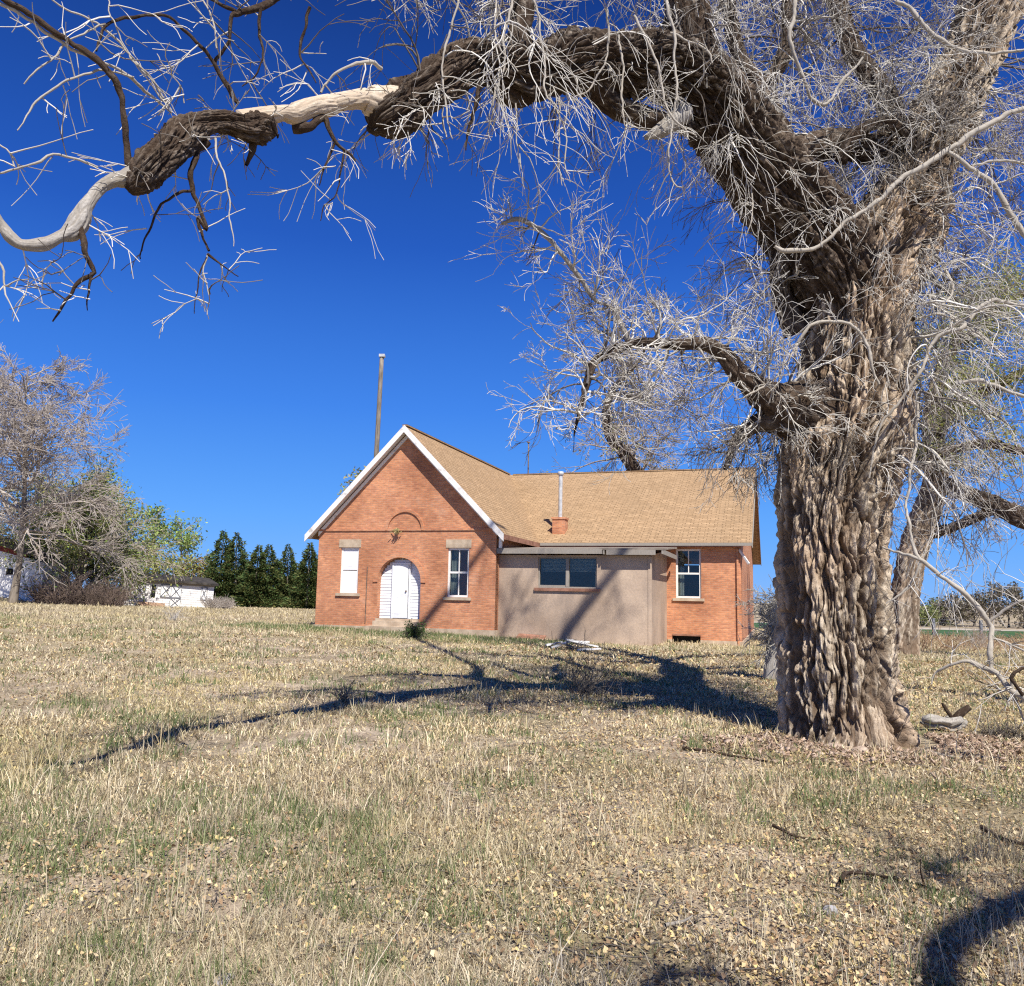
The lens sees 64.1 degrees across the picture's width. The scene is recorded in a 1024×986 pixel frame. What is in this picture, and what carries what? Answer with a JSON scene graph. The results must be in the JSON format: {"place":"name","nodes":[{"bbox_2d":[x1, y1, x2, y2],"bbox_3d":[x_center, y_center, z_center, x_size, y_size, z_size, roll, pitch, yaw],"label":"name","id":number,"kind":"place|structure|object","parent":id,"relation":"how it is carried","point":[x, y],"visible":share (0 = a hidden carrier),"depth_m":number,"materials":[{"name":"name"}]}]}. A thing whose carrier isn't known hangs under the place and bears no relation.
{"place":"outdoors","nodes":[
{"label":"outdoors","id":0,"kind":"place"},
{"bbox_2d":[0,589,1023,985],"bbox_3d":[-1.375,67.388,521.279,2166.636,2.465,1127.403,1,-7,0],"label":"ground","id":1,"kind":"structure","parent":0,"point":[376,733],"depth_m":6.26,"materials":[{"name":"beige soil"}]},
{"bbox_2d":[0,536,64,602],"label":"white barn","id":2,"kind":"structure","parent":1,"relation":"on","point":[5,583],"depth_m":54.27,"materials":[{"name":"paint"}]},
{"bbox_2d":[5,568,14,574],"bbox_3d":[-33.355,5.218,54.385,0.720,0.500,0.055,-1,-7,16],"label":"window","id":3,"kind":"structure","parent":2,"relation":"in","point":[9,570],"depth_m":54.37,"materials":[{"name":"black glass"}]},
{"bbox_2d":[0,319,95,531],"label":"bare tree","id":4,"kind":"object","parent":1,"relation":"on","point":[28,482],"visible":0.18,"depth_m":59.49,"materials":[{"name":"grey plant"}]},
{"bbox_2d":[0,462,142,578],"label":"leafing tree","id":5,"kind":"object","parent":1,"relation":"on","point":[55,485],"visible":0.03,"depth_m":60.83,"materials":[{"name":"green plant"}]},
{"bbox_2d":[0,342,168,602],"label":"bare tree","id":6,"kind":"object","parent":1,"relation":"on","point":[32,417],"visible":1,"depth_m":49.83,"materials":[{"name":"grey plant"}]},
{"bbox_2d":[20,567,151,606],"bbox_3d":[-27.839,6.055,52.526,8.980,2.959,5.831,1,-7,0],"label":"dead brush","id":7,"kind":"object","parent":1,"relation":"on","point":[87,597],"visible":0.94,"depth_m":51.42,"materials":[{"name":"brown plant"}]},
{"bbox_2d":[0,447,177,605],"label":"leafing tree","id":8,"kind":"object","parent":1,"relation":"on","point":[80,565],"visible":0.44,"depth_m":56.19,"materials":[{"name":"green plant"}]},
{"bbox_2d":[33,473,202,602],"bbox_3d":[-29.123,3.282,60.734,13.445,10.528,9.458,1,-7,0],"label":"leafing tree","id":9,"kind":"object","parent":1,"relation":"on","point":[148,542],"visible":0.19,"depth_m":59.36,"materials":[{"name":"green plant"}]},
{"bbox_2d":[131,544,164,579],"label":"yellow bush","id":10,"kind":"object","parent":1,"relation":"on","point":[151,562],"depth_m":71.46,"materials":[{"name":"green plant"}]},
{"bbox_2d":[136,601,164,606],"bbox_3d":[-25.729,8.085,58.125,2.172,0.710,0.200,8,-9,-29],"label":"plank pile","id":11,"kind":"object","parent":1,"relation":"on","point":[140,603],"visible":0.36,"depth_m":58.04,"materials":[{"name":"wood"}]},
{"bbox_2d":[136,503,172,547],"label":"poplar tree","id":12,"kind":"object","parent":1,"relation":"on","point":[154,511],"visible":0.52,"depth_m":77.93,"materials":[{"name":"green plant"}]},
{"bbox_2d":[118,572,218,607],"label":"white shed","id":13,"kind":"structure","parent":1,"relation":"on","point":[188,592],"depth_m":59.30,"materials":[{"name":"paint"}]},
{"bbox_2d":[126,583,145,598],"bbox_3d":[-26.655,6.917,57.891,1.357,1.100,0.080,8,-9,-29],"label":"door","id":14,"kind":"structure","parent":13,"relation":"in","point":[139,593],"depth_m":58.00,"materials":[{"name":"white paint"}]},
{"bbox_2d":[151,585,155,596],"bbox_3d":[-25.624,7.011,58.496,0.286,0.850,0.026,8,-9,-29],"label":"window","id":15,"kind":"structure","parent":13,"relation":"in","point":[153,594],"depth_m":58.49,"materials":[{"name":"black glass"}]},
{"bbox_2d":[160,584,181,597],"bbox_3d":[-24.586,7.081,59.044,1.411,0.930,0.080,8,-9,-29],"label":"door","id":16,"kind":"structure","parent":13,"relation":"in","point":[175,592],"depth_m":59.03,"materials":[{"name":"white paint"}]},
{"bbox_2d":[169,598,180,606],"bbox_3d":[-24.318,7.928,59.101,0.720,0.700,0.080,8,-9,-29],"label":"door","id":17,"kind":"structure","parent":13,"relation":"in","point":[175,599],"depth_m":59.10,"materials":[{"name":"white paint"}]},
{"bbox_2d":[200,587,207,599],"bbox_3d":[-22.624,7.384,60.121,0.446,0.950,0.080,8,-9,-29],"label":"door","id":18,"kind":"structure","parent":13,"relation":"in","point":[203,589],"depth_m":60.12,"materials":[{"name":"white paint"}]},
{"bbox_2d":[142,550,195,580],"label":"yellow bush","id":19,"kind":"object","parent":1,"relation":"on","point":[172,571],"visible":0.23,"depth_m":71.40,"materials":[{"name":"green plant"}]},
{"bbox_2d":[155,592,192,620],"bbox_3d":[-13.272,4.471,32.169,1.393,1.118,1.422,1,-7,0],"label":"pale weed","id":20,"kind":"object","parent":1,"relation":"on","point":[174,616],"visible":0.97,"depth_m":32.04,"materials":[{"name":"grey plant"}]},
{"bbox_2d":[156,510,208,568],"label":"poplar tree","id":21,"kind":"object","parent":1,"relation":"on","point":[188,541],"visible":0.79,"depth_m":77.48,"materials":[{"name":"green plant"}]},
{"bbox_2d":[168,548,210,577],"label":"yellow bush","id":22,"kind":"object","parent":1,"relation":"on","point":[197,568],"visible":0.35,"depth_m":72.78,"materials":[{"name":"green plant"}]},
{"bbox_2d":[198,593,238,608],"bbox_3d":[-21.274,7.903,59.573,2.844,1.242,5.195,3,-8,-17],"label":"grey shrub","id":23,"kind":"object","parent":1,"relation":"on","point":[220,602],"visible":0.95,"depth_m":58.03,"materials":[{"name":"grey plant"}]},
{"bbox_2d":[200,530,240,598],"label":"evergreen tree","id":24,"kind":"object","parent":1,"relation":"on","point":[210,570],"visible":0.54,"depth_m":69.08,"materials":[{"name":"green plant"}]},
{"bbox_2d":[215,973,234,985],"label":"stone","id":25,"kind":"object","parent":1,"relation":"on","point":[224,980],"visible":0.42,"depth_m":3.37,"materials":[{"name":"grey stone"}]},
{"bbox_2d":[214,532,259,601],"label":"evergreen tree","id":26,"kind":"object","parent":1,"relation":"on","point":[241,561],"visible":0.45,"depth_m":69.02,"materials":[{"name":"green plant"}]},
{"bbox_2d":[225,545,285,607],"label":"evergreen tree","id":27,"kind":"object","parent":1,"relation":"on","point":[246,577],"visible":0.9,"depth_m":67.93,"materials":[{"name":"green plant"}]},
{"bbox_2d":[241,544,290,607],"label":"evergreen tree","id":28,"kind":"object","parent":1,"relation":"on","point":[275,577],"visible":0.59,"depth_m":69.05,"materials":[{"name":"green plant"}]},
{"bbox_2d":[269,565,291,606],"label":"evergreen tree","id":29,"kind":"object","parent":1,"relation":"on","point":[284,580],"visible":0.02,"depth_m":71.25,"materials":[{"name":"green plant"}]},
{"bbox_2d":[267,544,305,606],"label":"evergreen tree","id":30,"kind":"object","parent":1,"relation":"on","point":[292,564],"visible":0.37,"depth_m":70.27,"materials":[{"name":"green plant"}]},
{"bbox_2d":[271,542,317,608],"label":"evergreen tree","id":31,"kind":"object","parent":1,"relation":"on","point":[302,580],"visible":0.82,"depth_m":67.97,"materials":[{"name":"green plant"}]},
{"bbox_2d":[296,556,317,607],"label":"evergreen tree","id":32,"kind":"object","parent":1,"relation":"on","point":[310,589],"visible":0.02,"depth_m":68.92,"materials":[{"name":"green plant"}]},
{"bbox_2d":[330,679,359,704],"bbox_3d":[-2.380,2.839,11.699,0.415,0.369,0.556,6,-9,-35],"label":"dead weed","id":33,"kind":"object","parent":1,"relation":"on","point":[342,696],"visible":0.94,"depth_m":11.66,"materials":[{"name":"brown plant"}]},
{"bbox_2d":[336,466,365,498],"bbox_3d":[-11.008,3.428,58.394,3.468,10.804,4.052,-1,-7,13],"label":"leafing tree","id":34,"kind":"object","parent":1,"relation":"on","point":[350,481],"visible":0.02,"depth_m":58.06,"materials":[{"name":"green plant"}]},
{"bbox_2d":[374,354,385,457],"bbox_3d":[-8.457,-0.467,50.434,0.620,16.609,0.365,1,-7,0],"label":"utility pole","id":35,"kind":"object","parent":1,"relation":"on","point":[378,411],"visible":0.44,"depth_m":50.95,"materials":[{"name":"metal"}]},
{"bbox_2d":[197,620,579,648],"bbox_3d":[-4.831,4.626,27.208,13.154,0.570,6.544,-1,-8,18],"label":"lawn strip","id":36,"kind":"object","parent":1,"relation":"on","point":[435,634],"visible":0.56,"depth_m":28.42,"materials":[{"name":"beige plant"}]},
{"bbox_2d":[398,618,434,638],"bbox_3d":[-3.174,4.492,26.712,1.180,0.789,1.090,5,-8,-30],"label":"dark shrub","id":37,"kind":"object","parent":1,"relation":"on","point":[413,632],"visible":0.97,"depth_m":26.58,"materials":[{"name":"green plant"}]},
{"bbox_2d":[502,766,515,772],"bbox_3d":[-0.021,2.540,7.511,0.148,0.072,0.121,6,-8,-32],"label":"stone","id":38,"kind":"object","parent":1,"relation":"on","point":[505,767],"visible":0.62,"depth_m":7.48,"materials":[{"name":"stone"}]},
{"bbox_2d":[0,0,1023,749],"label":"cottonwood tree","id":39,"kind":"object","parent":1,"relation":"on","point":[844,282],"visible":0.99,"depth_m":9.44,"materials":[{"name":"brown plant"}]},
{"bbox_2d":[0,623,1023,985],"bbox_3d":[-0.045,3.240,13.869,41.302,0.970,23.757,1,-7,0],"label":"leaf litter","id":40,"kind":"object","parent":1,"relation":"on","point":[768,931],"visible":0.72,"depth_m":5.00,"materials":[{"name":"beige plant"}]},
{"bbox_2d":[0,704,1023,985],"bbox_3d":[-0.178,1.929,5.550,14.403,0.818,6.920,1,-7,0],"label":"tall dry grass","id":41,"kind":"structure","parent":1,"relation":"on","point":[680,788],"depth_m":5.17,"materials":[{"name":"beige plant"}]},
{"bbox_2d":[527,442,529,473],"bbox_3d":[0.957,2.485,52.102,0.200,11.662,0.200,1,-7,0],"label":"metal mast","id":42,"kind":"object","parent":1,"relation":"on","point":[528,457],"visible":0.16,"depth_m":52.66,"materials":[{"name":"grey metal"}]},
{"bbox_2d":[516,633,545,639],"bbox_3d":[0.658,5.118,28.946,1.009,0.260,0.480,-1,-8,18],"label":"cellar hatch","id":43,"kind":"object","parent":1,"relation":"on","point":[530,636],"visible":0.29,"depth_m":29.00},
{"bbox_2d":[304,424,760,645],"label":"brick house","id":44,"kind":"structure","parent":1,"relation":"on","point":[476,545],"depth_m":31.26,"materials":[{"name":"brick"}]},
{"bbox_2d":[335,539,360,595],"bbox_3d":[-6.222,2.862,31.414,1.020,2.160,0.230,-1,-8,18],"label":"window","id":45,"kind":"structure","parent":44,"relation":"in","point":[350,556],"depth_m":31.44,"materials":[{"name":"white paint"}]},
{"bbox_2d":[392,528,400,534],"bbox_3d":[-4.364,1.432,30.780,0.430,0.273,0.236,-2,-8,24],"label":"wall lamp","id":46,"kind":"object","parent":44,"relation":"attached to","point":[397,530],"visible":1,"depth_m":30.78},
{"bbox_2d":[379,558,420,618],"bbox_3d":[-4.175,3.581,30.826,1.760,2.270,0.170,-1,-8,18],"label":"entrance door","id":47,"kind":"structure","parent":44,"relation":"in","point":[400,580],"depth_m":30.80,"materials":[{"name":"white paint"}]},
{"bbox_2d":[443,539,471,600],"bbox_3d":[-1.939,2.825,30.107,1.080,2.220,0.380,-1,-8,18],"label":"window","id":48,"kind":"structure","parent":44,"relation":"in","point":[453,544],"depth_m":30.14,"materials":[{"name":"white paint"}]},
{"bbox_2d":[534,557,599,591],"bbox_3d":[1.985,2.895,29.187,2.390,1.210,0.330,-1,-8,18],"label":"window","id":49,"kind":"structure","parent":44,"relation":"in","point":[566,587],"depth_m":29.22,"materials":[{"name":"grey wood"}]},
{"bbox_2d":[673,549,703,600],"bbox_3d":[6.913,3.208,32.031,1.210,2.020,0.380,-1,-8,18],"label":"window","id":50,"kind":"structure","parent":44,"relation":"in","point":[680,573],"depth_m":32.10,"materials":[{"name":"glass"}]},
{"bbox_2d":[545,628,600,650],"bbox_3d":[1.873,4.491,24.356,1.725,1.276,1.283,-2,-8,27],"label":"board pile","id":51,"kind":"object","parent":1,"relation":"on","point":[569,646],"visible":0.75,"depth_m":24.32,"materials":[{"name":"white paint"}]},
{"bbox_2d":[540,640,623,698],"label":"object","id":52,"kind":"object","parent":1,"relation":"on","point":[587,687],"visible":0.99,"depth_m":13.38,"materials":[{"name":"plant"}]},
{"bbox_2d":[538,312,746,472],"bbox_3d":[6.412,-1.985,46.941,9.665,17.707,10.457,8,-10,-42],"label":"bare tree","id":53,"kind":"object","parent":1,"relation":"on","point":[620,449],"visible":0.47,"depth_m":47.29,"materials":[{"name":"grey plant"}]},
{"bbox_2d":[664,915,692,926],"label":"fallen branch","id":54,"kind":"object","parent":1,"relation":"on","point":[667,924],"visible":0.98,"depth_m":4.01,"materials":[{"name":"grey wood"}]},
{"bbox_2d":[682,742,784,764],"bbox_3d":[2.267,2.688,8.421,1.094,0.258,0.102,-4,-9,38],"label":"fallen branch","id":55,"kind":"object","parent":1,"relation":"on","point":[703,750],"visible":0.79,"depth_m":8.44,"materials":[{"name":"brown wood"}]},
{"bbox_2d":[734,574,777,679],"bbox_3d":[5.348,2.817,17.095,1.372,2.269,1.646,-1,-8,17],"label":"dead sapling","id":56,"kind":"object","parent":1,"relation":"on","point":[770,668],"visible":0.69,"depth_m":17.04,"materials":[{"name":"grey wood"}]},
{"bbox_2d":[772,822,816,839],"bbox_3d":[1.922,2.333,5.623,0.254,0.147,0.271,1,-7,0],"label":"fallen branch","id":57,"kind":"object","parent":1,"relation":"on","point":[784,830],"visible":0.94,"depth_m":5.56,"materials":[{"name":"brown wood"}]},
{"bbox_2d":[823,905,838,916],"bbox_3d":[1.654,2.169,4.247,0.064,0.067,0.080,4,-8,-22],"label":"stone","id":58,"kind":"object","parent":1,"relation":"on","point":[831,907],"visible":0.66,"depth_m":4.23,"materials":[{"name":"white stone"}]},
{"bbox_2d":[828,742,843,750],"bbox_3d":[3.572,2.808,9.066,0.146,0.088,0.194,5,-8,-28],"label":"bark chunk","id":59,"kind":"object","parent":1,"relation":"on","point":[835,745],"visible":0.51,"depth_m":9.01,"materials":[{"name":"wood"}]},
{"bbox_2d":[650,730,1023,789],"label":"bark debris","id":60,"kind":"object","parent":1,"relation":"on","point":[936,737],"visible":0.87,"depth_m":8.91,"materials":[{"name":"brown bark"}]},
{"bbox_2d":[851,746,868,751],"bbox_3d":[3.748,2.769,8.773,0.218,0.116,0.147,3,-7,-12],"label":"stone","id":61,"kind":"object","parent":1,"relation":"on","point":[858,748],"visible":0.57,"depth_m":8.75,"materials":[{"name":"beige stone"}]},
{"bbox_2d":[836,859,937,890],"bbox_3d":[2.110,2.215,4.732,0.556,0.266,0.311,1,-7,0],"label":"fallen branch","id":62,"kind":"object","parent":1,"relation":"on","point":[846,873],"visible":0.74,"depth_m":4.74,"materials":[{"name":"brown wood"}]},
{"bbox_2d":[754,611,1022,634],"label":"wire fence","id":63,"kind":"object","parent":1,"relation":"on","point":[980,625],"visible":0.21,"depth_m":61.24,"materials":[{"name":"grey metal"}]},
{"bbox_2d":[919,603,941,626],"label":"distant tree","id":64,"kind":"object","parent":1,"relation":"on","point":[923,613],"visible":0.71,"depth_m":106.63,"materials":[{"name":"green plant"}]},
{"bbox_2d":[925,597,953,624],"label":"distant tree","id":65,"kind":"object","parent":1,"relation":"on","point":[948,623],"visible":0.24,"depth_m":116.89,"materials":[{"name":"green plant"}]},
{"bbox_2d":[920,702,971,731],"bbox_3d":[5.557,2.878,10.511,0.643,0.377,0.264,2,-7,-6],"label":"broken log","id":66,"kind":"object","parent":1,"relation":"on","point":[955,721],"visible":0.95,"depth_m":10.44,"materials":[{"name":"grey wood"}]},
{"bbox_2d":[924,591,974,626],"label":"distant tree","id":67,"kind":"object","parent":1,"relation":"on","point":[963,610],"visible":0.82,"depth_m":108.82,"materials":[{"name":"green plant"}]},
{"bbox_2d":[891,210,1023,655],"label":"old tree","id":68,"kind":"object","parent":1,"relation":"on","point":[907,624],"visible":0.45,"depth_m":29.57,"materials":[{"name":"brown plant"}]},
{"bbox_2d":[932,751,983,757],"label":"fallen branch","id":69,"kind":"object","parent":1,"relation":"on","point":[951,755],"visible":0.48,"depth_m":8.57,"materials":[{"name":"grey wood"}]},
{"bbox_2d":[919,625,1023,653],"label":"dry weeds","id":70,"kind":"object","parent":1,"relation":"on","point":[935,636],"visible":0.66,"depth_m":37.05,"materials":[{"name":"brown plant"}]},
{"bbox_2d":[953,620,1000,647],"bbox_3d":[21.571,6.479,38.275,2.502,1.543,2.450,-1,-7,16],"label":"dark shrub","id":71,"kind":"object","parent":1,"relation":"on","point":[981,641],"visible":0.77,"depth_m":38.13,"materials":[{"name":"grey plant"}]},
{"bbox_2d":[949,589,1008,625],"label":"distant tree","id":72,"kind":"object","parent":1,"relation":"on","point":[974,621],"visible":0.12,"depth_m":112.79,"materials":[{"name":"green plant"}]},
{"bbox_2d":[966,585,1016,625],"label":"distant tree","id":73,"kind":"object","parent":1,"relation":"on","point":[997,608],"visible":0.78,"depth_m":108.43,"materials":[{"name":"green plant"}]},
{"bbox_2d":[966,707,1023,741],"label":"brush pile","id":74,"kind":"object","parent":1,"relation":"on","point":[998,731],"visible":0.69,"depth_m":10.01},
{"bbox_2d":[980,825,1023,845],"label":"fallen branch","id":75,"kind":"object","parent":1,"relation":"on","point":[1002,838],"visible":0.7,"depth_m":5.60,"materials":[{"name":"brown wood"}]},
{"bbox_2d":[984,578,1023,626],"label":"distant tree","id":76,"kind":"object","parent":1,"relation":"on","point":[993,586],"visible":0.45,"depth_m":111.00,"materials":[{"name":"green plant"}]},
{"bbox_2d":[999,582,1023,628],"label":"distant tree","id":77,"kind":"object","parent":1,"relation":"on","point":[1020,608],"visible":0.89,"depth_m":107.34,"materials":[{"name":"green plant"}]},
{"bbox_2d":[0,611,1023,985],"bbox_3d":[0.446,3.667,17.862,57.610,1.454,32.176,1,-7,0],"label":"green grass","id":78,"kind":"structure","parent":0,"point":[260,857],"depth_m":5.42,"materials":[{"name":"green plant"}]},
{"bbox_2d":[0,596,1023,664],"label":"grass","id":79,"kind":"structure","parent":0,"point":[273,613],"depth_m":32.76,"materials":[{"name":"beige plant"}]},
{"bbox_2d":[0,0,1023,606],"label":"sky","id":80,"kind":"structure","parent":0,"point":[250,419],"materials":[{"name":"blue"}]},
{"bbox_2d":[754,623,1023,638],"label":"field","id":81,"kind":"structure","parent":0,"point":[1012,633],"depth_m":82.89,"materials":[{"name":"beige plant"}]},
{"bbox_2d":[754,622,1023,630],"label":"road","id":82,"kind":"structure","parent":0,"point":[955,629],"depth_m":94.69,"materials":[{"name":"grey asphalt"}]}
]}

